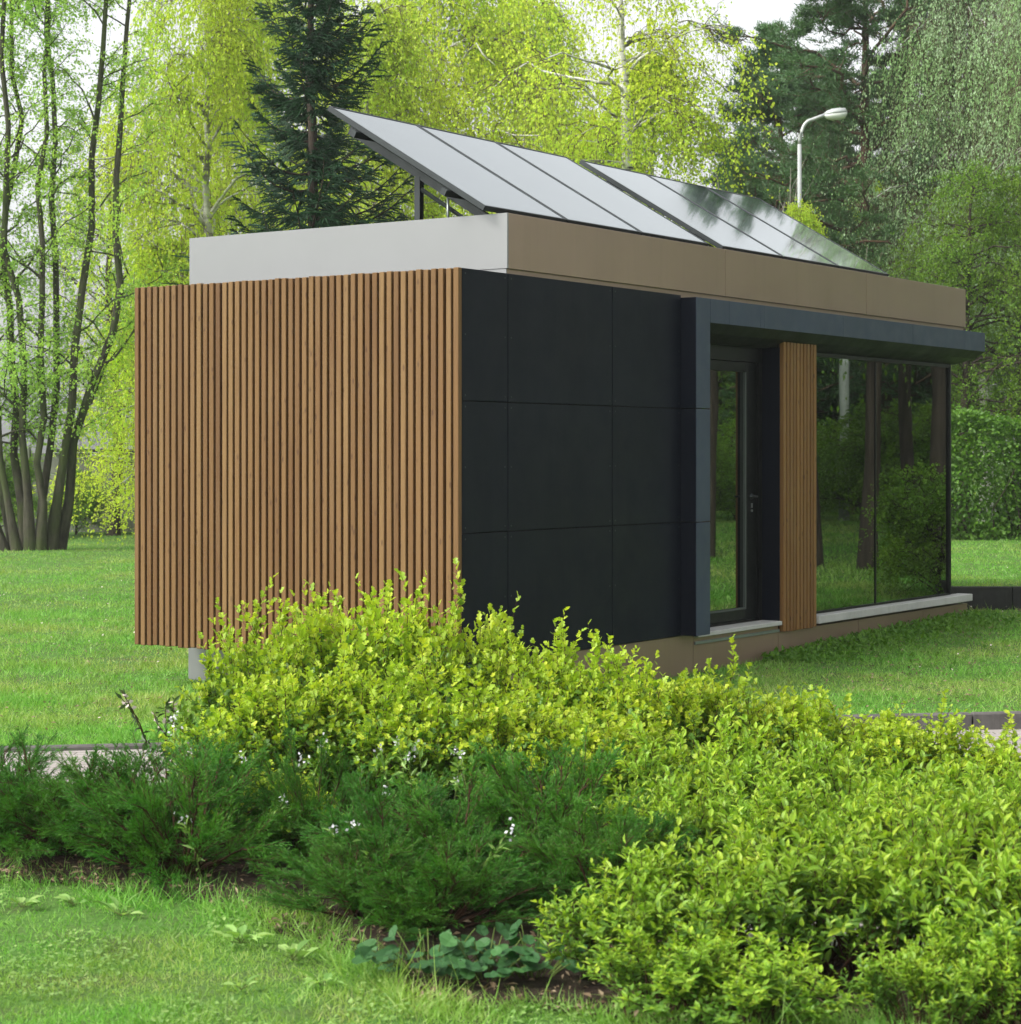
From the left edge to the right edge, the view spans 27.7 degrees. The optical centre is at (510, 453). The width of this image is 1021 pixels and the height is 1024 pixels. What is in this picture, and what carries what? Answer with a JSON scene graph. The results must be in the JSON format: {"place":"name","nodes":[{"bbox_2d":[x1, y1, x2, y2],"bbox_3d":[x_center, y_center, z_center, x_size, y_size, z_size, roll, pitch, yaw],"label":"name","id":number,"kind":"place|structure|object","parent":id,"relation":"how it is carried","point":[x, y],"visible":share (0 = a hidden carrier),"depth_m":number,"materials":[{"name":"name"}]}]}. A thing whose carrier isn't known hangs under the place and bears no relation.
{"place":"outdoors","nodes":[
{"label":"outdoors","id":0,"kind":"place"},
{"bbox_2d":[0,0,1016,453],"label":"sky","id":1,"kind":"structure","parent":0,"point":[745,14],"materials":[{"name":"white"}]},
{"bbox_2d":[0,461,1020,1023],"bbox_3d":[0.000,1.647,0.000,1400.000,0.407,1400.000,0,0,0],"label":"ground","id":2,"kind":"structure","parent":0,"point":[44,919],"depth_m":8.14,"materials":[{"name":"plant"}]},
{"bbox_2d":[0,435,50,536],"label":"leafy bush","id":3,"kind":"object","parent":2,"relation":"on","point":[11,486],"visible":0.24,"depth_m":43.94,"materials":[{"name":"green plant"}]},
{"bbox_2d":[0,447,134,531],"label":"concrete fence","id":4,"kind":"object","parent":2,"relation":"on","point":[54,464],"visible":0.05,"depth_m":46.97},
{"bbox_2d":[34,464,126,534],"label":"leafy bush","id":5,"kind":"object","parent":2,"relation":"on","point":[84,504],"visible":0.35,"depth_m":45.67,"materials":[{"name":"green plant"}]},
{"bbox_2d":[0,0,188,550],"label":"multistem tree","id":6,"kind":"object","parent":2,"relation":"on","point":[52,533],"visible":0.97,"depth_m":37.63,"materials":[{"name":"green plant"}]},
{"bbox_2d":[12,120,197,535],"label":"young tree","id":7,"kind":"object","parent":2,"relation":"on","point":[112,531],"visible":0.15,"depth_m":45.41,"materials":[{"name":"green plant"}]},
{"bbox_2d":[32,230,192,543],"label":"birch tree","id":8,"kind":"object","parent":2,"relation":"on","point":[125,487],"visible":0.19,"depth_m":43.02,"materials":[{"name":"green plant"}]},
{"bbox_2d":[27,0,358,544],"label":"birch tree","id":9,"kind":"object","parent":2,"relation":"on","point":[231,53],"visible":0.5,"depth_m":42.20,"materials":[{"name":"green plant"}]},
{"bbox_2d":[60,0,347,445],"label":"birch tree","id":10,"kind":"object","parent":2,"relation":"on","point":[227,179],"visible":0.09,"depth_m":49.04,"materials":[{"name":"green plant"}]},
{"bbox_2d":[160,0,427,284],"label":"spruce tree","id":11,"kind":"object","parent":2,"relation":"on","point":[322,165],"visible":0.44,"depth_m":25.78,"materials":[{"name":"green plant"}]},
{"bbox_2d":[0,875,595,1023],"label":"clover","id":12,"kind":"object","parent":2,"relation":"on","point":[13,958],"visible":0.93,"depth_m":6.97,"materials":[{"name":"green plant"}]},
{"bbox_2d":[188,0,488,275],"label":"birch tree","id":13,"kind":"object","parent":2,"relation":"on","point":[400,51],"visible":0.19,"depth_m":40.67,"materials":[{"name":"green plant"}]},
{"bbox_2d":[258,0,597,228],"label":"birch tree","id":14,"kind":"object","parent":2,"relation":"on","point":[475,36],"visible":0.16,"depth_m":44.73,"materials":[{"name":"green plant"}]},
{"bbox_2d":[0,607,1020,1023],"bbox_3d":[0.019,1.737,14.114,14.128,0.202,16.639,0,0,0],"label":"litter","id":15,"kind":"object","parent":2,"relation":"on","point":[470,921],"visible":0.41,"depth_m":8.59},
{"bbox_2d":[0,711,1020,751],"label":"kerb","id":16,"kind":"structure","parent":2,"relation":"on","point":[994,720],"depth_m":13.36,"materials":[{"name":"concrete"}]},
{"bbox_2d":[412,0,615,216],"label":"birch tree","id":17,"kind":"object","parent":2,"relation":"on","point":[553,18],"visible":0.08,"depth_m":51.45,"materials":[{"name":"green plant"}]},
{"bbox_2d":[135,213,984,684],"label":"garden house","id":18,"kind":"structure","parent":2,"relation":"on","point":[677,455],"depth_m":15.72,"materials":[{"name":"wood"}]},
{"bbox_2d":[348,126,488,219],"bbox_3d":[0.145,-2.059,16.479,1.409,0.856,3.360,0,0,35],"label":"mounting rack","id":19,"kind":"object","parent":18,"relation":"on","point":[421,178],"visible":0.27,"depth_m":15.33,"materials":[{"name":"metal"}]},
{"bbox_2d":[327,106,566,222],"bbox_3d":[-0.475,-2.172,15.580,1.675,0.047,1.075,36,19,29],"label":"solar panel","id":20,"kind":"object","parent":19,"relation":"attached to","point":[473,182],"visible":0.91,"depth_m":15.48,"materials":[{"name":"glass"}]},
{"bbox_2d":[418,125,641,234],"bbox_3d":[0.145,-2.172,16.474,1.675,0.046,1.075,36,19,29],"label":"solar panel","id":21,"kind":"object","parent":19,"relation":"attached to","point":[570,205],"visible":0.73,"depth_m":16.44,"materials":[{"name":"glass"}]},
{"bbox_2d":[497,142,708,245],"bbox_3d":[0.765,-2.172,17.368,1.675,0.046,1.075,36,19,29],"label":"solar panel","id":22,"kind":"object","parent":19,"relation":"attached to","point":[644,219],"visible":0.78,"depth_m":17.34,"materials":[{"name":"glass"}]},
{"bbox_2d":[605,180,712,246],"bbox_3d":[2.166,-2.059,19.392,1.409,0.856,3.470,0,0,35],"label":"mounting rack","id":23,"kind":"object","parent":18,"relation":"on","point":[709,245],"depth_m":17.95,"materials":[{"name":"metal"}]},
{"bbox_2d":[579,160,782,258],"bbox_3d":[1.525,-2.172,18.464,1.675,0.045,1.115,36,19,29],"label":"solar panel","id":24,"kind":"object","parent":23,"relation":"attached to","point":[687,214],"visible":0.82,"depth_m":18.36,"materials":[{"name":"glass"}]},
{"bbox_2d":[647,174,837,267],"bbox_3d":[2.168,-2.172,19.391,1.675,0.045,1.115,36,19,29],"label":"solar panel","id":25,"kind":"object","parent":23,"relation":"attached to","point":[786,247],"visible":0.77,"depth_m":19.36,"materials":[{"name":"glass"}]},
{"bbox_2d":[707,187,888,275],"bbox_3d":[2.811,-2.172,20.318,1.675,0.045,1.115,36,19,29],"label":"solar panel","id":26,"kind":"object","parent":23,"relation":"attached to","point":[841,257],"visible":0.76,"depth_m":20.29,"materials":[{"name":"glass"}]},
{"bbox_2d":[702,360,757,623],"bbox_3d":[1.838,0.325,17.697,0.118,2.238,1.140,0,0,35],"label":"door","id":27,"kind":"structure","parent":18,"relation":"in","point":[733,385],"depth_m":17.85,"materials":[{"name":"clear glass"}]},
{"bbox_2d":[816,353,950,613],"bbox_3d":[3.597,0.270,20.095,0.070,2.384,3.293,0,0,35],"label":"window","id":28,"kind":"structure","parent":18,"relation":"in","point":[883,426],"depth_m":20.08,"materials":[{"name":"clear glass"}]},
{"bbox_2d":[435,0,788,227],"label":"white birch","id":29,"kind":"object","parent":2,"relation":"on","point":[626,132],"visible":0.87,"depth_m":37.66,"materials":[{"name":"green plant"}]},
{"bbox_2d":[565,42,751,247],"bbox_3d":[2.654,-2.856,39.960,6.790,10.507,6.958,0,0,33],"label":"birch tree","id":30,"kind":"object","parent":2,"relation":"on","point":[634,97],"visible":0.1,"depth_m":39.70,"materials":[{"name":"green plant"}]},
{"bbox_2d":[707,17,897,265],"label":"pine tree","id":31,"kind":"object","parent":2,"relation":"on","point":[781,102],"visible":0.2,"depth_m":51.45,"materials":[{"name":"green plant"}]},
{"bbox_2d":[783,194,827,237],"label":"birch tree","id":32,"kind":"object","parent":2,"relation":"on","point":[805,215],"visible":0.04,"depth_m":36.68,"materials":[{"name":"green plant"}]},
{"bbox_2d":[695,45,925,228],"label":"pine tree","id":33,"kind":"object","parent":2,"relation":"on","point":[762,149],"visible":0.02,"depth_m":63.68,"materials":[{"name":"green plant"}]},
{"bbox_2d":[797,108,846,207],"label":"street lamp","id":34,"kind":"object","parent":2,"relation":"on","point":[836,114],"visible":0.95,"depth_m":41.96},
{"bbox_2d":[700,0,1018,408],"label":"pine tree","id":35,"kind":"object","parent":2,"relation":"on","point":[842,15],"visible":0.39,"depth_m":45.95,"materials":[{"name":"green plant"}]},
{"bbox_2d":[759,607,1020,670],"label":"ground cover","id":36,"kind":"object","parent":2,"relation":"on","point":[836,647],"visible":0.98,"depth_m":18.96,"materials":[{"name":"green plant"}]},
{"bbox_2d":[802,0,1020,522],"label":"weeping birch","id":37,"kind":"object","parent":2,"relation":"on","point":[942,23],"visible":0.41,"depth_m":44.63,"materials":[{"name":"green plant"}]},
{"bbox_2d":[807,52,1016,463],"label":"pine tree","id":38,"kind":"object","parent":2,"relation":"on","point":[855,139],"visible":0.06,"depth_m":55.59,"materials":[{"name":"green plant"}]},
{"bbox_2d":[874,155,1020,530],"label":"green tree","id":39,"kind":"object","parent":2,"relation":"on","point":[966,379],"visible":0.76,"depth_m":38.79,"materials":[{"name":"green plant"}]},
{"bbox_2d":[898,0,1020,378],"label":"weeping birch","id":40,"kind":"object","parent":2,"relation":"on","point":[1011,26],"visible":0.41,"depth_m":42.43,"materials":[{"name":"green plant"}]},
{"bbox_2d":[910,164,1020,525],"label":"green tree","id":41,"kind":"object","parent":2,"relation":"on","point":[976,326],"visible":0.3,"depth_m":39.33,"materials":[{"name":"green plant"}]},
{"bbox_2d":[951,403,1020,540],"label":"hedge","id":42,"kind":"object","parent":2,"relation":"on","point":[974,422],"visible":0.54,"depth_m":35.16,"materials":[{"name":"green plant"}]},
{"bbox_2d":[951,586,1020,609],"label":"wall","id":43,"kind":"structure","parent":2,"relation":"on","point":[1000,597],"depth_m":22.62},
{"bbox_2d":[0,797,1020,1023],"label":"soil","id":44,"kind":"structure","parent":0,"point":[535,986],"depth_m":7.62,"materials":[{"name":"soil"}]},
{"bbox_2d":[0,722,114,855],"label":"juniper","id":45,"kind":"object","parent":44,"relation":"on","point":[38,757],"visible":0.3,"depth_m":9.26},
{"bbox_2d":[0,724,185,865],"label":"juniper","id":46,"kind":"object","parent":44,"relation":"on","point":[36,848],"visible":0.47,"depth_m":8.93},
{"bbox_2d":[1,726,253,879],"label":"juniper","id":47,"kind":"object","parent":44,"relation":"on","point":[82,842],"visible":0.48,"depth_m":8.90,"materials":[{"name":"plant"}]},
{"bbox_2d":[115,687,179,782],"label":"dark leaved plant","id":48,"kind":"object","parent":44,"relation":"on","point":[167,707],"visible":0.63,"depth_m":9.94,"materials":[{"name":"green plant"}]},
{"bbox_2d":[50,728,300,903],"bbox_3d":[-1.372,1.478,8.731,1.185,0.648,1.059,0,0,28],"label":"juniper","id":49,"kind":"object","parent":44,"relation":"on","point":[212,765],"visible":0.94,"depth_m":8.61,"materials":[{"name":"plant"}]},
{"bbox_2d":[149,679,325,812],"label":"golden shrub","id":50,"kind":"object","parent":44,"relation":"on","point":[235,722],"visible":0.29,"depth_m":9.60,"materials":[{"name":"green plant"}]},
{"bbox_2d":[163,573,365,759],"bbox_3d":[-1.190,1.212,10.351,1.122,1.256,1.020,0,0,-27],"label":"golden shrub","id":51,"kind":"object","parent":44,"relation":"on","point":[211,692],"visible":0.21,"depth_m":10.21,"materials":[{"name":"green plant"}]},
{"bbox_2d":[210,759,343,849],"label":"juniper","id":52,"kind":"object","parent":44,"relation":"on","point":[287,836],"visible":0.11,"depth_m":9.02,"materials":[{"name":"green plant"}]},
{"bbox_2d":[213,632,387,810],"bbox_3d":[-0.993,1.332,9.851,1.045,0.989,1.005,0,0,32],"label":"golden shrub","id":53,"kind":"object","parent":44,"relation":"on","point":[290,696],"visible":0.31,"depth_m":9.65,"materials":[{"name":"green plant"}]},
{"bbox_2d":[204,579,405,683],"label":"golden shrub","id":54,"kind":"object","parent":44,"relation":"on","point":[320,634],"visible":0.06,"depth_m":10.48,"materials":[{"name":"green plant"}]},
{"bbox_2d":[237,708,410,860],"bbox_3d":[-0.820,1.451,8.956,0.788,0.699,0.784,0,0,-25],"label":"juniper","id":55,"kind":"object","parent":44,"relation":"on","point":[296,792],"visible":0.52,"depth_m":8.84,"materials":[{"name":"plant"}]},
{"bbox_2d":[244,819,478,926],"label":"juniper","id":56,"kind":"object","parent":44,"relation":"on","point":[290,903],"visible":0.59,"depth_m":7.86,"materials":[{"name":"plant"}]},
{"bbox_2d":[281,640,468,821],"bbox_3d":[-0.610,1.357,9.703,0.995,0.925,1.137,0,0,-31],"label":"golden shrub","id":57,"kind":"object","parent":44,"relation":"on","point":[364,711],"visible":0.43,"depth_m":9.58,"materials":[{"name":"green plant"}]},
{"bbox_2d":[245,764,525,893],"bbox_3d":[-0.463,1.523,8.329,1.172,0.544,1.058,0,0,-27],"label":"juniper","id":58,"kind":"object","parent":44,"relation":"on","point":[432,791],"visible":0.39,"depth_m":8.28,"materials":[{"name":"plant"}]},
{"bbox_2d":[307,568,479,716],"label":"golden shrub","id":59,"kind":"object","parent":44,"relation":"on","point":[374,618],"visible":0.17,"depth_m":10.43,"materials":[{"name":"green plant"}]},
{"bbox_2d":[323,817,514,907],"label":"flowering plant","id":60,"kind":"object","parent":44,"relation":"on","point":[499,847],"visible":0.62,"depth_m":7.94,"materials":[{"name":"green plant"}]},
{"bbox_2d":[373,737,464,818],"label":"flowering plant","id":61,"kind":"object","parent":44,"relation":"on","point":[403,763],"visible":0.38,"depth_m":9.17,"materials":[{"name":"green plant"}]},
{"bbox_2d":[351,925,492,979],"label":"round leaved plant","id":62,"kind":"object","parent":44,"relation":"on","point":[367,951],"visible":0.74,"depth_m":6.97,"materials":[{"name":"green plant"}]},
{"bbox_2d":[327,644,538,822],"bbox_3d":[-0.247,1.353,9.712,1.173,0.945,1.066,0,0,28],"label":"golden shrub","id":63,"kind":"object","parent":44,"relation":"on","point":[429,746],"visible":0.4,"depth_m":9.48,"materials":[{"name":"green plant"}]},
{"bbox_2d":[293,821,587,946],"bbox_3d":[-0.282,1.569,7.778,1.001,0.448,1.007,0,0,-34],"label":"juniper","id":64,"kind":"object","parent":44,"relation":"on","point":[430,915],"visible":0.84,"depth_m":7.61,"materials":[{"name":"plant"}]},
{"bbox_2d":[365,557,536,800],"bbox_3d":[-0.273,1.191,10.481,0.983,1.302,1.022,0,0,0],"label":"golden shrub","id":65,"kind":"object","parent":44,"relation":"on","point":[495,625],"visible":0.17,"depth_m":10.39,"materials":[{"name":"green plant"}]},
{"bbox_2d":[285,745,646,907],"bbox_3d":[-0.165,1.493,8.159,1.350,0.609,1.357,0,0,-18],"label":"juniper","id":66,"kind":"object","parent":44,"relation":"on","point":[420,815],"visible":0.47,"depth_m":8.13,"materials":[{"name":"plant"}]},
{"bbox_2d":[421,922,548,981],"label":"round leaved plant","id":67,"kind":"object","parent":44,"relation":"on","point":[461,970],"visible":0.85,"depth_m":6.91,"materials":[{"name":"green plant"}]},
{"bbox_2d":[411,661,568,833],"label":"golden shrub","id":68,"kind":"object","parent":44,"relation":"on","point":[517,723],"visible":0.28,"depth_m":9.41,"materials":[{"name":"green plant"}]},
{"bbox_2d":[459,919,596,978],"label":"round leaved plant","id":69,"kind":"object","parent":44,"relation":"on","point":[509,954],"visible":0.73,"depth_m":6.96,"materials":[{"name":"green plant"}]},
{"bbox_2d":[460,617,607,730],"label":"golden shrub","id":70,"kind":"object","parent":44,"relation":"on","point":[532,673],"visible":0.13,"depth_m":10.16,"materials":[{"name":"green plant"}]},
{"bbox_2d":[414,726,683,897],"bbox_3d":[0.186,1.467,8.512,1.227,0.664,1.360,0,0,-4],"label":"juniper","id":71,"kind":"object","parent":44,"relation":"on","point":[510,784],"visible":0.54,"depth_m":8.43,"materials":[{"name":"plant"}]},
{"bbox_2d":[484,677,671,821],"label":"golden shrub","id":72,"kind":"object","parent":44,"relation":"on","point":[573,728],"visible":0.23,"depth_m":9.36,"materials":[{"name":"green plant"}]},
{"bbox_2d":[509,607,659,728],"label":"golden shrub","id":73,"kind":"object","parent":44,"relation":"on","point":[594,672],"visible":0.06,"depth_m":10.17,"materials":[{"name":"green plant"}]},
{"bbox_2d":[484,799,700,919],"bbox_3d":[0.334,1.549,7.985,0.890,0.495,0.996,0,0,-2],"label":"juniper","id":74,"kind":"object","parent":44,"relation":"on","point":[628,825],"visible":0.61,"depth_m":7.93,"materials":[{"name":"plant"}]},
{"bbox_2d":[527,699,716,822],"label":"golden shrub","id":75,"kind":"object","parent":44,"relation":"on","point":[657,730],"visible":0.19,"depth_m":9.19,"materials":[{"name":"green plant"}]},
{"bbox_2d":[531,841,714,983],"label":"golden shrub","id":76,"kind":"object","parent":44,"relation":"on","point":[580,927],"visible":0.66,"depth_m":6.91,"materials":[{"name":"green plant"}]},
{"bbox_2d":[569,636,717,751],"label":"golden shrub","id":77,"kind":"object","parent":44,"relation":"on","point":[619,675],"visible":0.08,"depth_m":9.95,"materials":[{"name":"green plant"}]},
{"bbox_2d":[583,762,747,877],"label":"golden shrub","id":78,"kind":"object","parent":44,"relation":"on","point":[660,789],"visible":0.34,"depth_m":8.30,"materials":[{"name":"green plant"}]},
{"bbox_2d":[576,913,799,1023],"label":"golden shrub","id":79,"kind":"object","parent":44,"relation":"on","point":[626,967],"visible":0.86,"depth_m":6.47,"materials":[{"name":"green plant"}]},
{"bbox_2d":[605,634,773,764],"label":"golden shrub","id":80,"kind":"object","parent":44,"relation":"on","point":[697,728],"visible":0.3,"depth_m":9.82,"materials":[{"name":"green plant"}]},
{"bbox_2d":[603,699,784,837],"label":"golden shrub","id":81,"kind":"object","parent":44,"relation":"on","point":[645,763],"visible":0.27,"depth_m":9.01,"materials":[{"name":"green plant"}]},
{"bbox_2d":[578,827,832,985],"bbox_3d":[0.658,1.546,6.926,0.846,0.535,0.768,0,0,-19],"label":"golden shrub","id":82,"kind":"object","parent":44,"relation":"on","point":[725,907],"visible":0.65,"depth_m":6.88,"materials":[{"name":"green plant"}]},
{"bbox_2d":[622,760,828,883],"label":"golden shrub","id":83,"kind":"object","parent":44,"relation":"on","point":[743,807],"visible":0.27,"depth_m":8.14,"materials":[{"name":"green plant"}]},
{"bbox_2d":[686,662,834,769],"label":"golden shrub","id":84,"kind":"object","parent":44,"relation":"on","point":[768,701],"visible":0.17,"depth_m":9.85,"materials":[{"name":"green plant"}]},
{"bbox_2d":[672,714,854,821],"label":"golden shrub","id":85,"kind":"object","parent":44,"relation":"on","point":[793,774],"visible":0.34,"depth_m":8.89,"materials":[{"name":"green plant"}]},
{"bbox_2d":[653,919,874,1023],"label":"golden shrub","id":86,"kind":"object","parent":44,"relation":"on","point":[794,975],"visible":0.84,"depth_m":6.25,"materials":[{"name":"green plant"}]},
{"bbox_2d":[632,798,912,984],"bbox_3d":[0.947,1.514,7.077,0.860,0.605,1.014,0,0,-41],"label":"golden shrub","id":87,"kind":"object","parent":44,"relation":"on","point":[859,873],"visible":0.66,"depth_m":6.85,"materials":[{"name":"green plant"}]},
{"bbox_2d":[713,681,899,779],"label":"golden shrub","id":88,"kind":"object","parent":44,"relation":"on","point":[819,717],"visible":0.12,"depth_m":9.76,"materials":[{"name":"green plant"}]},
{"bbox_2d":[715,769,924,883],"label":"golden shrub","id":89,"kind":"object","parent":44,"relation":"on","point":[779,807],"visible":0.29,"depth_m":8.04,"materials":[{"name":"green plant"}]},
{"bbox_2d":[753,720,937,847],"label":"golden shrub","id":90,"kind":"object","parent":44,"relation":"on","point":[816,764],"visible":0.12,"depth_m":8.80,"materials":[{"name":"green plant"}]},
{"bbox_2d":[734,790,1008,987],"bbox_3d":[1.215,1.463,7.000,1.018,0.700,0.848,0,0,-4],"label":"golden shrub","id":91,"kind":"object","parent":44,"relation":"on","point":[877,902],"visible":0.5,"depth_m":6.85,"materials":[{"name":"green plant"}]},
{"bbox_2d":[797,693,961,781],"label":"golden shrub","id":92,"kind":"object","parent":44,"relation":"on","point":[890,715],"visible":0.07,"depth_m":9.82,"materials":[{"name":"green plant"}]},
{"bbox_2d":[786,780,1005,892],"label":"golden shrub","id":93,"kind":"object","parent":44,"relation":"on","point":[887,805],"visible":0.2,"depth_m":7.93,"materials":[{"name":"green plant"}]},
{"bbox_2d":[825,736,989,860],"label":"golden shrub","id":94,"kind":"object","parent":44,"relation":"on","point":[895,778],"visible":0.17,"depth_m":8.59,"materials":[{"name":"green plant"}]},
{"bbox_2d":[834,689,990,791],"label":"golden shrub","id":95,"kind":"object","parent":44,"relation":"on","point":[902,741],"visible":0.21,"depth_m":9.42,"materials":[{"name":"green plant"}]},
{"bbox_2d":[830,919,1020,1023],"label":"golden shrub","id":96,"kind":"object","parent":44,"relation":"on","point":[919,965],"visible":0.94,"depth_m":6.23,"materials":[{"name":"green plant"}]},
{"bbox_2d":[843,776,1020,997],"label":"golden shrub","id":97,"kind":"object","parent":44,"relation":"on","point":[926,907],"visible":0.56,"depth_m":6.78,"materials":[{"name":"green plant"}]},
{"bbox_2d":[878,743,1020,868],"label":"golden shrub","id":98,"kind":"object","parent":44,"relation":"on","point":[1014,822],"visible":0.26,"depth_m":7.92,"materials":[{"name":"green plant"}]},
{"bbox_2d":[885,733,1020,859],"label":"golden shrub","id":99,"kind":"object","parent":44,"relation":"on","point":[1012,782],"visible":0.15,"depth_m":8.54,"materials":[{"name":"green plant"}]},
{"bbox_2d":[901,710,1020,798],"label":"golden shrub","id":100,"kind":"object","parent":44,"relation":"on","point":[987,751],"visible":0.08,"depth_m":9.30,"materials":[{"name":"green plant"}]},
{"bbox_2d":[904,904,1020,1023],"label":"golden shrub","id":101,"kind":"object","parent":44,"relation":"on","point":[1003,961],"visible":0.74,"depth_m":6.27,"materials":[{"name":"green plant"}]},
{"bbox_2d":[936,803,1020,1002],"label":"golden shrub","id":102,"kind":"object","parent":44,"relation":"on","point":[1004,873],"visible":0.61,"depth_m":6.57,"materials":[{"name":"green plant"}]},
{"bbox_2d":[956,712,1020,800],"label":"golden shrub","id":103,"kind":"object","parent":44,"relation":"on","point":[1018,758],"visible":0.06,"depth_m":9.25,"materials":[{"name":"green plant"}]},
{"bbox_2d":[0,729,1020,788],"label":"path","id":104,"kind":"structure","parent":0,"point":[993,733],"depth_m":12.31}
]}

